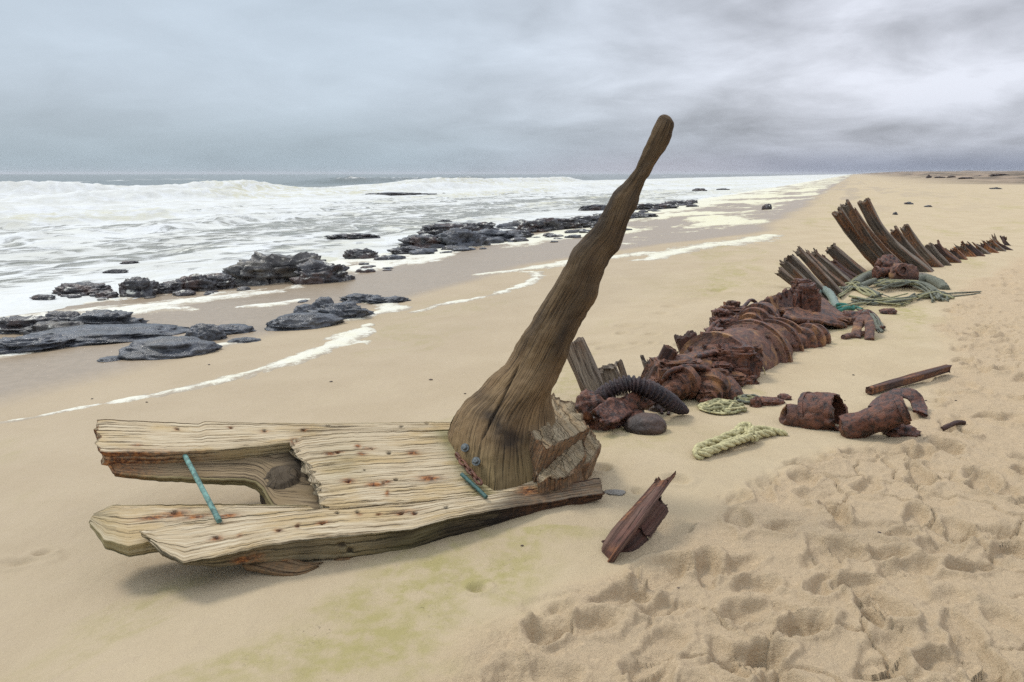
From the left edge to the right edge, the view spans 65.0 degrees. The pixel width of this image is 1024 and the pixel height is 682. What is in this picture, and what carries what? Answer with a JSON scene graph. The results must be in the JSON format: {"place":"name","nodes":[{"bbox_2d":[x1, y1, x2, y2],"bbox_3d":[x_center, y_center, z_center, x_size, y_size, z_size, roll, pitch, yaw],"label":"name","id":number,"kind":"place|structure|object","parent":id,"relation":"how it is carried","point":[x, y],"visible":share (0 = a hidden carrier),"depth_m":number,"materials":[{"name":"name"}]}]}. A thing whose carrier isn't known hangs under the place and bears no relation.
{"place":"outdoors","nodes":[
{"label":"outdoors","id":0,"kind":"place"},
{"bbox_2d":[0,174,849,316],"bbox_3d":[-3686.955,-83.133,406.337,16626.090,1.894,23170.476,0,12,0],"label":"sea water","id":1,"kind":"structure","parent":0,"point":[56,230],"depth_m":39.72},
{"bbox_2d":[0,315,61,333],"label":"rock","id":2,"kind":"object","parent":1,"relation":"in","point":[12,324],"visible":0.48,"depth_m":10.03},
{"bbox_2d":[20,321,84,334],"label":"rock","id":3,"kind":"object","parent":1,"relation":"in","point":[42,326],"visible":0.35,"depth_m":9.52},
{"bbox_2d":[43,311,80,320],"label":"rock","id":4,"kind":"object","parent":1,"relation":"in","point":[64,315],"visible":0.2,"depth_m":10.28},
{"bbox_2d":[52,281,112,295],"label":"rock","id":5,"kind":"object","parent":1,"relation":"in","point":[89,287],"visible":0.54,"depth_m":13.59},
{"bbox_2d":[94,289,118,297],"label":"rock","id":6,"kind":"object","parent":1,"relation":"in","point":[110,293],"visible":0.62,"depth_m":13.27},
{"bbox_2d":[102,269,128,272],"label":"rock","id":7,"kind":"object","parent":1,"relation":"in","point":[117,271],"visible":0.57,"depth_m":16.46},
{"bbox_2d":[118,276,159,297],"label":"rock","id":8,"kind":"object","parent":1,"relation":"in","point":[136,287],"visible":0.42,"depth_m":13.32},
{"bbox_2d":[156,280,191,293],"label":"rock","id":9,"kind":"object","parent":1,"relation":"in","point":[169,287],"visible":0.45,"depth_m":13.70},
{"bbox_2d":[175,290,195,295],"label":"rock","id":10,"kind":"object","parent":1,"relation":"in","point":[185,293],"visible":0.66,"depth_m":13.30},
{"bbox_2d":[176,273,218,290],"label":"rock","id":11,"kind":"object","parent":1,"relation":"in","point":[194,281],"visible":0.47,"depth_m":13.89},
{"bbox_2d":[204,273,237,289],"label":"rock","id":12,"kind":"object","parent":1,"relation":"in","point":[226,281],"visible":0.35,"depth_m":14.13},
{"bbox_2d":[233,267,285,285],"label":"rock","id":13,"kind":"object","parent":1,"relation":"in","point":[258,279],"visible":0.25,"depth_m":14.53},
{"bbox_2d":[223,251,334,285],"bbox_3d":[-4.286,-1.242,15.093,2.201,0.923,1.236,-6,13,-28],"label":"rock","id":14,"kind":"object","parent":1,"relation":"in","point":[276,266],"visible":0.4,"depth_m":14.64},
{"bbox_2d":[324,233,380,239],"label":"rock","id":15,"kind":"object","parent":1,"relation":"in","point":[342,236],"visible":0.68,"depth_m":25.34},
{"bbox_2d":[343,248,378,258],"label":"rock","id":16,"kind":"object","parent":1,"relation":"in","point":[365,253],"visible":0.59,"depth_m":19.09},
{"bbox_2d":[385,255,405,259],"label":"rock","id":17,"kind":"object","parent":1,"relation":"in","point":[394,257],"visible":0.59,"depth_m":18.67,"materials":[{"name":"stone"}]},
{"bbox_2d":[364,192,436,195],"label":"rock","id":18,"kind":"object","parent":1,"relation":"in","point":[395,193],"visible":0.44,"depth_m":74.07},
{"bbox_2d":[387,246,423,254],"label":"rock","id":19,"kind":"object","parent":1,"relation":"in","point":[402,250],"visible":0.45,"depth_m":20.19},
{"bbox_2d":[409,248,434,254],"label":"rock","id":20,"kind":"object","parent":1,"relation":"in","point":[422,251],"visible":0.59,"depth_m":19.86,"materials":[{"name":"stone"}]},
{"bbox_2d":[417,223,471,235],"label":"rock","id":21,"kind":"object","parent":1,"relation":"in","point":[434,229],"visible":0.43,"depth_m":26.75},
{"bbox_2d":[435,228,490,246],"bbox_3d":[-1.400,-2.666,22.182,1.651,0.901,0.995,-5,13,-24],"label":"rock","id":22,"kind":"object","parent":1,"relation":"in","point":[460,237],"visible":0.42,"depth_m":21.89,"materials":[{"name":"stone"}]},
{"bbox_2d":[451,247,475,250],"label":"rock","id":23,"kind":"object","parent":1,"relation":"on","point":[463,249],"visible":0.61,"depth_m":20.57,"materials":[{"name":"stone"}]},
{"bbox_2d":[460,222,499,231],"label":"rock","id":24,"kind":"object","parent":1,"relation":"in","point":[478,226],"visible":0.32,"depth_m":28.27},
{"bbox_2d":[486,237,503,243],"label":"rock","id":25,"kind":"object","parent":1,"relation":"in","point":[493,240],"visible":0.38,"depth_m":22.90,"materials":[{"name":"stone"}]},
{"bbox_2d":[474,229,523,241],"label":"rock","id":26,"kind":"object","parent":1,"relation":"in","point":[506,236],"visible":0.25,"depth_m":23.71,"materials":[{"name":"stone"}]},
{"bbox_2d":[510,237,528,241],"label":"rock","id":27,"kind":"object","parent":1,"relation":"in","point":[518,239],"visible":0.61,"depth_m":23.20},
{"bbox_2d":[506,229,534,237],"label":"rock","id":28,"kind":"object","parent":1,"relation":"in","point":[527,234],"visible":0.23,"depth_m":25.02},
{"bbox_2d":[516,218,563,232],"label":"rock","id":29,"kind":"object","parent":1,"relation":"in","point":[543,225],"visible":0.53,"depth_m":27.82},
{"bbox_2d":[554,217,593,228],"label":"rock","id":30,"kind":"object","parent":1,"relation":"in","point":[569,223],"visible":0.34,"depth_m":28.63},
{"bbox_2d":[573,215,599,225],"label":"rock","id":31,"kind":"object","parent":1,"relation":"in","point":[592,220],"visible":0.2,"depth_m":29.54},
{"bbox_2d":[578,204,605,210],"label":"rock","id":32,"kind":"object","parent":1,"relation":"in","point":[597,207],"visible":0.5,"depth_m":44.64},
{"bbox_2d":[630,213,657,218],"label":"rock","id":33,"kind":"object","parent":1,"relation":"in","point":[641,215],"visible":0.44,"depth_m":35.16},
{"bbox_2d":[636,203,678,209],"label":"rock","id":34,"kind":"object","parent":1,"relation":"in","point":[647,206],"visible":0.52,"depth_m":45.02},
{"bbox_2d":[662,200,691,204],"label":"rock","id":35,"kind":"object","parent":1,"relation":"in","point":[678,202],"visible":0.41,"depth_m":51.72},
{"bbox_2d":[0,171,1023,681],"bbox_3d":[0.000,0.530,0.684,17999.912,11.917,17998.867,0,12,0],"label":"sand beach","id":36,"kind":"structure","parent":0,"point":[778,559],"depth_m":4.01,"materials":[{"name":"sand"}]},
{"bbox_2d":[0,334,75,353],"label":"rock","id":37,"kind":"object","parent":36,"relation":"on","point":[30,343],"visible":0.54,"depth_m":8.68,"materials":[{"name":"stone"}]},
{"bbox_2d":[17,323,188,346],"bbox_3d":[-4.752,-0.069,9.429,1.831,0.225,1.193,0,12,0],"label":"rock","id":38,"kind":"object","parent":36,"relation":"on","point":[88,334],"visible":0.61,"depth_m":9.22,"materials":[{"name":"stone"}]},
{"bbox_2d":[66,309,149,324],"bbox_3d":[-5.122,-0.193,10.190,1.007,0.402,0.606,0,12,0],"label":"rock","id":39,"kind":"object","parent":36,"relation":"on","point":[105,316],"visible":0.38,"depth_m":10.05,"materials":[{"name":"stone"}]},
{"bbox_2d":[97,356,122,361],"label":"rock","id":40,"kind":"object","parent":36,"relation":"on","point":[109,359],"visible":0.81,"depth_m":7.99,"materials":[{"name":"stone"}]},
{"bbox_2d":[117,336,222,359],"bbox_3d":[-3.513,0.112,8.251,1.035,0.309,0.637,0,12,0],"label":"rock","id":41,"kind":"object","parent":36,"relation":"on","point":[165,347],"visible":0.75,"depth_m":8.07,"materials":[{"name":"stone"}]},
{"bbox_2d":[185,323,226,340],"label":"rock","id":42,"kind":"object","parent":36,"relation":"on","point":[208,332],"visible":0.52,"depth_m":8.94,"materials":[{"name":"stone"}]},
{"bbox_2d":[219,324,255,334],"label":"rock","id":43,"kind":"object","parent":36,"relation":"on","point":[229,329],"visible":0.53,"depth_m":9.31,"materials":[{"name":"stone"}]},
{"bbox_2d":[227,337,260,342],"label":"rock","id":44,"kind":"object","parent":36,"relation":"on","point":[244,340],"visible":0.89,"depth_m":8.69,"materials":[{"name":"stone"}]},
{"bbox_2d":[264,312,344,330],"bbox_3d":[-2.468,-0.195,9.617,0.915,0.293,0.611,0,12,0],"label":"rock","id":45,"kind":"object","parent":36,"relation":"on","point":[296,321],"visible":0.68,"depth_m":9.44,"materials":[{"name":"stone"}]},
{"bbox_2d":[293,304,315,312],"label":"rock","id":46,"kind":"object","parent":36,"relation":"on","point":[302,308],"visible":0.45,"depth_m":10.65,"materials":[{"name":"stone"}]},
{"bbox_2d":[289,259,354,284],"bbox_3d":[-3.479,-1.134,14.721,1.237,0.746,0.725,-4,13,-20],"label":"rock","id":47,"kind":"object","parent":36,"relation":"on","point":[310,271],"visible":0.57,"depth_m":14.49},
{"bbox_2d":[311,296,333,307],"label":"rock","id":48,"kind":"object","parent":36,"relation":"on","point":[318,302],"visible":0.42,"depth_m":10.94,"materials":[{"name":"stone"}]},
{"bbox_2d":[305,301,374,319],"bbox_3d":[-2.166,-0.327,10.200,0.910,0.323,0.545,0,12,0],"label":"rock","id":49,"kind":"object","parent":36,"relation":"on","point":[345,310],"visible":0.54,"depth_m":10.05,"materials":[{"name":"stone"}]},
{"bbox_2d":[339,293,380,302],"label":"rock","id":50,"kind":"object","parent":36,"relation":"on","point":[357,298],"visible":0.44,"depth_m":11.50,"materials":[{"name":"stone"}]},
{"bbox_2d":[89,114,673,575],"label":"stern timbers","id":51,"kind":"object","parent":36,"relation":"on","point":[513,438],"visible":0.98,"depth_m":3.83,"materials":[{"name":"brown wood"}]},
{"bbox_2d":[366,295,410,303],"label":"rock","id":52,"kind":"object","parent":36,"relation":"on","point":[381,300],"visible":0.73,"depth_m":11.31,"materials":[{"name":"stone"}]},
{"bbox_2d":[398,233,441,247],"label":"rock","id":53,"kind":"object","parent":36,"relation":"on","point":[425,240],"visible":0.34,"depth_m":21.62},
{"bbox_2d":[0,174,851,423],"bbox_3d":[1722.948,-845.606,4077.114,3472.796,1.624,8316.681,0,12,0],"label":"sea foam","id":54,"kind":"object","parent":36,"relation":"on","point":[349,337],"visible":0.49,"depth_m":16.38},
{"bbox_2d":[30,294,55,299],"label":"rock","id":55,"kind":"object","parent":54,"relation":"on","point":[42,297],"visible":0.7,"depth_m":13.02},
{"bbox_2d":[567,337,603,391],"bbox_3d":[0.558,0.284,5.763,0.411,0.649,0.132,0,12,0],"label":"leaning post","id":56,"kind":"object","parent":36,"relation":"on","point":[583,365],"visible":0.52,"depth_m":5.68,"materials":[{"name":"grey wood"}]},
{"bbox_2d":[575,389,621,430],"bbox_3d":[0.525,0.517,5.091,0.329,0.429,0.233,0,12,0],"label":"iron fragment","id":57,"kind":"object","parent":36,"relation":"on","point":[587,402],"visible":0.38,"depth_m":5.01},
{"bbox_2d":[598,362,627,395],"bbox_3d":[0.769,0.363,5.984,0.289,0.410,0.111,0,12,0],"label":"wooden stump","id":58,"kind":"object","parent":36,"relation":"on","point":[609,371],"visible":0.31,"depth_m":5.93,"materials":[{"name":"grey wood"}]},
{"bbox_2d":[604,489,625,495],"bbox_3d":[0.513,0.760,4.035,0.118,0.023,0.070,0,12,0],"label":"flat chip","id":59,"kind":"object","parent":36,"relation":"on","point":[615,492],"visible":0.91,"depth_m":4.02,"materials":[{"name":"stone"}]},
{"bbox_2d":[616,359,626,376],"bbox_3d":[0.873,0.321,6.166,0.178,0.386,0.063,0,12,0],"label":"wooden stump","id":60,"kind":"object","parent":36,"relation":"on","point":[621,368],"visible":0.31,"depth_m":6.12,"materials":[{"name":"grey wood"}]},
{"bbox_2d":[590,391,656,427],"bbox_3d":[0.739,0.422,5.202,0.161,0.180,0.882,7,13,29],"label":"rusty plate","id":61,"kind":"object","parent":36,"relation":"on","point":[610,410],"visible":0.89,"depth_m":5.04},
{"bbox_2d":[619,409,642,426],"bbox_3d":[0.733,0.506,5.180,0.392,0.133,0.191,0,12,0],"label":"iron fragment","id":62,"kind":"object","parent":36,"relation":"on","point":[636,411],"visible":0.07,"depth_m":5.13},
{"bbox_2d":[601,471,675,562],"bbox_3d":[0.567,0.790,3.596,0.153,0.274,0.609,9,14,35],"label":"splintered board","id":63,"kind":"object","parent":36,"relation":"on","point":[639,522],"visible":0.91,"depth_m":3.53,"materials":[{"name":"red wood"}]},
{"bbox_2d":[594,375,688,414],"bbox_3d":[0.861,0.358,5.394,0.693,0.320,0.347,0,12,0],"label":"corrugated hose","id":64,"kind":"object","parent":36,"relation":"on","point":[663,397],"visible":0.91,"depth_m":5.25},
{"bbox_2d":[624,413,666,434],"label":"stone","id":65,"kind":"object","parent":36,"relation":"on","point":[646,424],"visible":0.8,"depth_m":4.94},
{"bbox_2d":[697,398,746,414],"bbox_3d":[1.475,0.445,5.621,0.340,0.083,0.290,0,12,0],"label":"rope tangle","id":66,"kind":"object","parent":36,"relation":"on","point":[720,406],"visible":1,"depth_m":5.56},
{"bbox_2d":[692,421,787,459],"bbox_3d":[1.332,0.595,4.811,0.922,0.119,0.197,-10,15,-40],"label":"rope","id":67,"kind":"object","parent":36,"relation":"on","point":[741,432],"visible":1,"depth_m":4.76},
{"bbox_2d":[641,278,852,402],"bbox_3d":[2.674,-0.077,8.105,1.133,0.890,5.741,9,15,36],"label":"ship engine","id":68,"kind":"object","parent":36,"relation":"on","point":[731,350],"visible":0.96,"depth_m":6.84,"materials":[{"name":"metal"}]},
{"bbox_2d":[646,344,678,379],"bbox_3d":[1.092,0.278,6.083,0.318,0.529,0.104,0,12,0],"label":"dark timber","id":69,"kind":"object","parent":68,"relation":"on","point":[667,352],"visible":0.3,"depth_m":6.01,"materials":[{"name":"brown wood"}]},
{"bbox_2d":[674,330,696,352],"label":"wooden block","id":70,"kind":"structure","parent":68,"relation":"on","point":[686,337],"depth_m":6.90,"materials":[{"name":"brown wood"}]},
{"bbox_2d":[734,394,760,402],"bbox_3d":[1.732,0.414,5.847,0.254,0.046,0.170,0,12,0],"label":"rope tangle","id":71,"kind":"object","parent":36,"relation":"on","point":[744,398],"visible":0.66,"depth_m":5.82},
{"bbox_2d":[749,396,761,407],"bbox_3d":[1.740,0.448,5.732,0.097,0.119,0.082,0,12,0],"label":"iron fragment","id":72,"kind":"object","parent":36,"relation":"on","point":[755,401],"visible":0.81,"depth_m":5.71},
{"bbox_2d":[760,396,785,405],"bbox_3d":[1.863,0.438,5.782,0.206,0.084,0.139,0,12,0],"label":"iron fragment","id":73,"kind":"object","parent":36,"relation":"on","point":[771,401],"visible":0.79,"depth_m":5.74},
{"bbox_2d":[775,266,793,284],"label":"hull rib","id":74,"kind":"object","parent":36,"relation":"on","point":[785,275],"visible":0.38,"depth_m":11.47,"materials":[{"name":"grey wood"}]},
{"bbox_2d":[777,393,791,399],"bbox_3d":[1.995,0.417,5.880,0.112,0.067,0.092,0,12,0],"label":"iron fragment","id":75,"kind":"object","parent":36,"relation":"on","point":[784,396],"visible":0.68,"depth_m":5.85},
{"bbox_2d":[779,258,827,300],"bbox_3d":[3.874,-0.704,10.481,0.791,0.747,0.163,3,12,13],"label":"hull rib","id":76,"kind":"object","parent":36,"relation":"on","point":[793,271],"visible":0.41,"depth_m":10.43,"materials":[{"name":"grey wood"}]},
{"bbox_2d":[785,254,827,298],"bbox_3d":[3.993,-0.737,10.539,0.851,0.795,0.173,2,12,10],"label":"hull rib","id":77,"kind":"object","parent":36,"relation":"on","point":[800,266],"visible":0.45,"depth_m":10.48,"materials":[{"name":"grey wood"}]},
{"bbox_2d":[779,391,847,430],"bbox_3d":[1.993,0.485,5.318,0.407,0.327,0.324,8,14,34],"label":"broken pipe casing","id":78,"kind":"object","parent":36,"relation":"on","point":[818,410],"visible":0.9,"depth_m":5.21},
{"bbox_2d":[793,246,845,295],"bbox_3d":[4.206,-0.838,10.833,0.876,0.877,0.167,3,12,12],"label":"hull rib","id":79,"kind":"object","parent":36,"relation":"on","point":[820,274],"visible":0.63,"depth_m":10.77,"materials":[{"name":"brown wood"}]},
{"bbox_2d":[805,249,845,286],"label":"hull rib","id":80,"kind":"object","parent":36,"relation":"on","point":[835,279],"visible":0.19,"depth_m":11.22,"materials":[{"name":"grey wood"}]},
{"bbox_2d":[820,286,838,306],"bbox_3d":[4.008,-0.544,10.184,0.270,0.219,0.792,0,12,0],"label":"green hose","id":81,"kind":"object","parent":36,"relation":"on","point":[829,293],"visible":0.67,"depth_m":10.20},
{"bbox_2d":[811,248,850,282],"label":"hull rib","id":82,"kind":"object","parent":36,"relation":"on","point":[834,270],"visible":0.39,"depth_m":11.84,"materials":[{"name":"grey wood"}]},
{"bbox_2d":[822,254,853,279],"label":"hull rib","id":83,"kind":"object","parent":36,"relation":"on","point":[846,273],"visible":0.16,"depth_m":12.12,"materials":[{"name":"brown wood"}]},
{"bbox_2d":[831,259,857,276],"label":"hull rib","id":84,"kind":"object","parent":36,"relation":"on","point":[839,265],"visible":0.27,"depth_m":12.33,"materials":[{"name":"brown wood"}]},
{"bbox_2d":[825,243,871,278],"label":"hull rib","id":85,"kind":"object","parent":36,"relation":"on","point":[838,254],"visible":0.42,"depth_m":12.57,"materials":[{"name":"brown wood"}]},
{"bbox_2d":[836,303,862,311],"bbox_3d":[3.972,-0.400,9.649,0.619,0.086,0.291,-9,15,-36],"label":"teal rope","id":86,"kind":"object","parent":36,"relation":"on","point":[849,307],"visible":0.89,"depth_m":9.60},
{"bbox_2d":[841,310,860,324],"bbox_3d":[3.639,-0.234,8.708,0.414,0.200,0.295,0,12,0],"label":"iron fragment","id":87,"kind":"object","parent":36,"relation":"on","point":[853,315],"visible":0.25,"depth_m":8.63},
{"bbox_2d":[831,205,877,266],"bbox_3d":[5.879,-1.581,13.398,1.183,1.353,0.294,2,12,9],"label":"hull rib","id":88,"kind":"object","parent":36,"relation":"on","point":[840,216],"visible":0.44,"depth_m":13.28,"materials":[{"name":"brown wood"}]},
{"bbox_2d":[841,311,874,339],"bbox_3d":[3.534,-0.139,8.041,0.278,0.236,0.708,9,15,36],"label":"rusty bracket","id":89,"kind":"object","parent":36,"relation":"on","point":[864,319],"visible":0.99,"depth_m":7.98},
{"bbox_2d":[840,199,885,257],"bbox_3d":[5.915,-1.562,12.930,1.353,1.426,0.230,1,12,6],"label":"hull rib","id":90,"kind":"object","parent":36,"relation":"on","point":[862,231],"visible":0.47,"depth_m":12.83,"materials":[{"name":"brown wood"}]},
{"bbox_2d":[857,308,885,332],"bbox_3d":[3.906,-0.238,8.702,0.183,0.115,1.131,2,12,9],"label":"rope clump","id":91,"kind":"object","parent":36,"relation":"on","point":[879,326],"visible":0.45,"depth_m":8.49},
{"bbox_2d":[854,207,901,262],"bbox_3d":[6.059,-1.507,12.932,1.308,1.270,0.159,1,12,6],"label":"hull rib","id":92,"kind":"object","parent":36,"relation":"on","point":[884,248],"visible":0.46,"depth_m":12.86,"materials":[{"name":"brown wood"}]},
{"bbox_2d":[839,396,921,438],"bbox_3d":[2.304,0.490,4.993,0.521,0.324,0.264,0,12,0],"label":"rusty pipe stub","id":93,"kind":"object","parent":36,"relation":"on","point":[890,418],"visible":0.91,"depth_m":4.95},
{"bbox_2d":[879,308,896,314],"bbox_3d":[4.401,-0.341,9.412,0.223,0.097,0.146,0,12,0],"label":"iron fragment","id":94,"kind":"object","parent":36,"relation":"on","point":[891,311],"visible":0.86,"depth_m":9.36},
{"bbox_2d":[857,198,933,271],"bbox_3d":[6.423,-1.649,13.369,1.445,1.475,0.323,1,12,5],"label":"hull rib","id":95,"kind":"object","parent":36,"relation":"on","point":[895,247],"visible":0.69,"depth_m":13.25,"materials":[{"name":"brown wood"}]},
{"bbox_2d":[872,254,918,287],"bbox_3d":[5.582,-1.013,11.786,0.606,0.493,0.586,0,12,0],"label":"rusted winch","id":96,"kind":"object","parent":36,"relation":"on","point":[890,266],"visible":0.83,"depth_m":11.63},
{"bbox_2d":[868,388,927,416],"bbox_3d":[2.665,0.410,5.561,0.390,0.128,0.308,4,12,18],"label":"curved iron shell","id":97,"kind":"object","parent":36,"relation":"on","point":[914,397],"visible":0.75,"depth_m":5.58},
{"bbox_2d":[865,364,951,394],"bbox_3d":[3.088,0.292,6.224,1.085,0.086,0.070,-8,14,-32],"label":"timber bar","id":98,"kind":"object","parent":36,"relation":"on","point":[911,378],"visible":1,"depth_m":6.16,"materials":[{"name":"brown wood"}]},
{"bbox_2d":[837,269,981,306],"bbox_3d":[5.378,-0.770,11.124,1.699,0.221,4.289,11,16,42],"label":"rope pile","id":99,"kind":"object","parent":36,"relation":"on","point":[934,293],"visible":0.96,"depth_m":10.64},
{"bbox_2d":[852,270,883,285],"bbox_3d":[5.522,-0.996,12.129,0.407,0.222,2.201,11,16,43],"label":"sleeve","id":100,"kind":"object","parent":99,"relation":"on","point":[864,279],"visible":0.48,"depth_m":11.66,"materials":[{"name":"grey fabric"}]},
{"bbox_2d":[890,226,932,268],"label":"hull rib","id":101,"kind":"object","parent":36,"relation":"on","point":[898,236],"visible":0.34,"depth_m":13.56,"materials":[{"name":"brown wood"}]},
{"bbox_2d":[900,224,943,266],"bbox_3d":[7.283,-1.566,14.167,0.932,0.996,0.250,2,12,10],"label":"hull rib","id":102,"kind":"object","parent":36,"relation":"on","point":[925,254],"visible":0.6,"depth_m":14.07,"materials":[{"name":"brown wood"}]},
{"bbox_2d":[918,272,949,289],"bbox_3d":[6.143,-0.876,11.941,0.420,0.224,1.041,3,12,13],"label":"grey sleeve","id":103,"kind":"object","parent":36,"relation":"on","point":[938,283],"visible":0.66,"depth_m":11.70,"materials":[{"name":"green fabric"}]},
{"bbox_2d":[925,242,951,265],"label":"hull rib","id":104,"kind":"object","parent":36,"relation":"on","point":[933,250],"visible":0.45,"depth_m":14.30,"materials":[{"name":"brown wood"}]},
{"bbox_2d":[933,240,961,262],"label":"hull rib","id":105,"kind":"object","parent":36,"relation":"on","point":[945,253],"visible":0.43,"depth_m":14.69,"materials":[{"name":"brown wood"}]},
{"bbox_2d":[940,420,965,430],"bbox_3d":[2.868,0.546,5.231,0.240,0.045,0.045,-7,13,-29],"label":"kelp strip","id":106,"kind":"object","parent":36,"relation":"on","point":[951,424],"visible":1,"depth_m":5.21,"materials":[{"name":"brown plant"}]},
{"bbox_2d":[947,247,967,259],"bbox_3d":[8.550,-1.563,15.337,0.180,0.478,0.509,-11,16,-43],"label":"hull stump","id":107,"kind":"object","parent":36,"relation":"on","point":[956,252],"visible":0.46,"depth_m":15.31,"materials":[{"name":"brown wood"}]},
{"bbox_2d":[954,241,976,256],"bbox_3d":[8.937,-1.692,15.750,0.194,0.542,0.571,-11,16,-42],"label":"hull stump","id":108,"kind":"object","parent":36,"relation":"on","point":[964,250],"visible":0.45,"depth_m":15.73,"materials":[{"name":"brown wood"}]},
{"bbox_2d":[965,241,984,255],"bbox_3d":[9.171,-1.710,15.899,0.226,0.518,0.562,-10,16,-41],"label":"hull stump","id":109,"kind":"object","parent":36,"relation":"on","point":[973,249],"visible":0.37,"depth_m":15.84,"materials":[{"name":"brown wood"}]},
{"bbox_2d":[972,242,990,253],"bbox_3d":[9.647,-1.792,16.435,0.187,0.454,0.546,-11,16,-42],"label":"hull stump","id":110,"kind":"object","parent":36,"relation":"on","point":[981,249],"visible":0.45,"depth_m":16.43,"materials":[{"name":"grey wood"}]},
{"bbox_2d":[977,240,998,252],"bbox_3d":[10.009,-1.885,16.815,0.201,0.471,0.569,-11,16,-43],"label":"hull stump","id":111,"kind":"object","parent":36,"relation":"on","point":[987,247],"visible":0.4,"depth_m":16.80,"materials":[{"name":"brown wood"}]},
{"bbox_2d":[986,237,1005,250],"bbox_3d":[10.329,-1.936,17.105,0.220,0.517,0.553,-11,16,-43],"label":"hull stump","id":112,"kind":"object","parent":36,"relation":"on","point":[994,245],"visible":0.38,"depth_m":17.07,"materials":[{"name":"brown wood"}]},
{"bbox_2d":[0,0,1023,173],"label":"sky","id":113,"kind":"structure","parent":0,"point":[87,86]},
{"bbox_2d":[648,404,666,411],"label":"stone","id":114,"kind":"object","parent":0,"point":[656,408],"visible":0.34,"depth_m":5.53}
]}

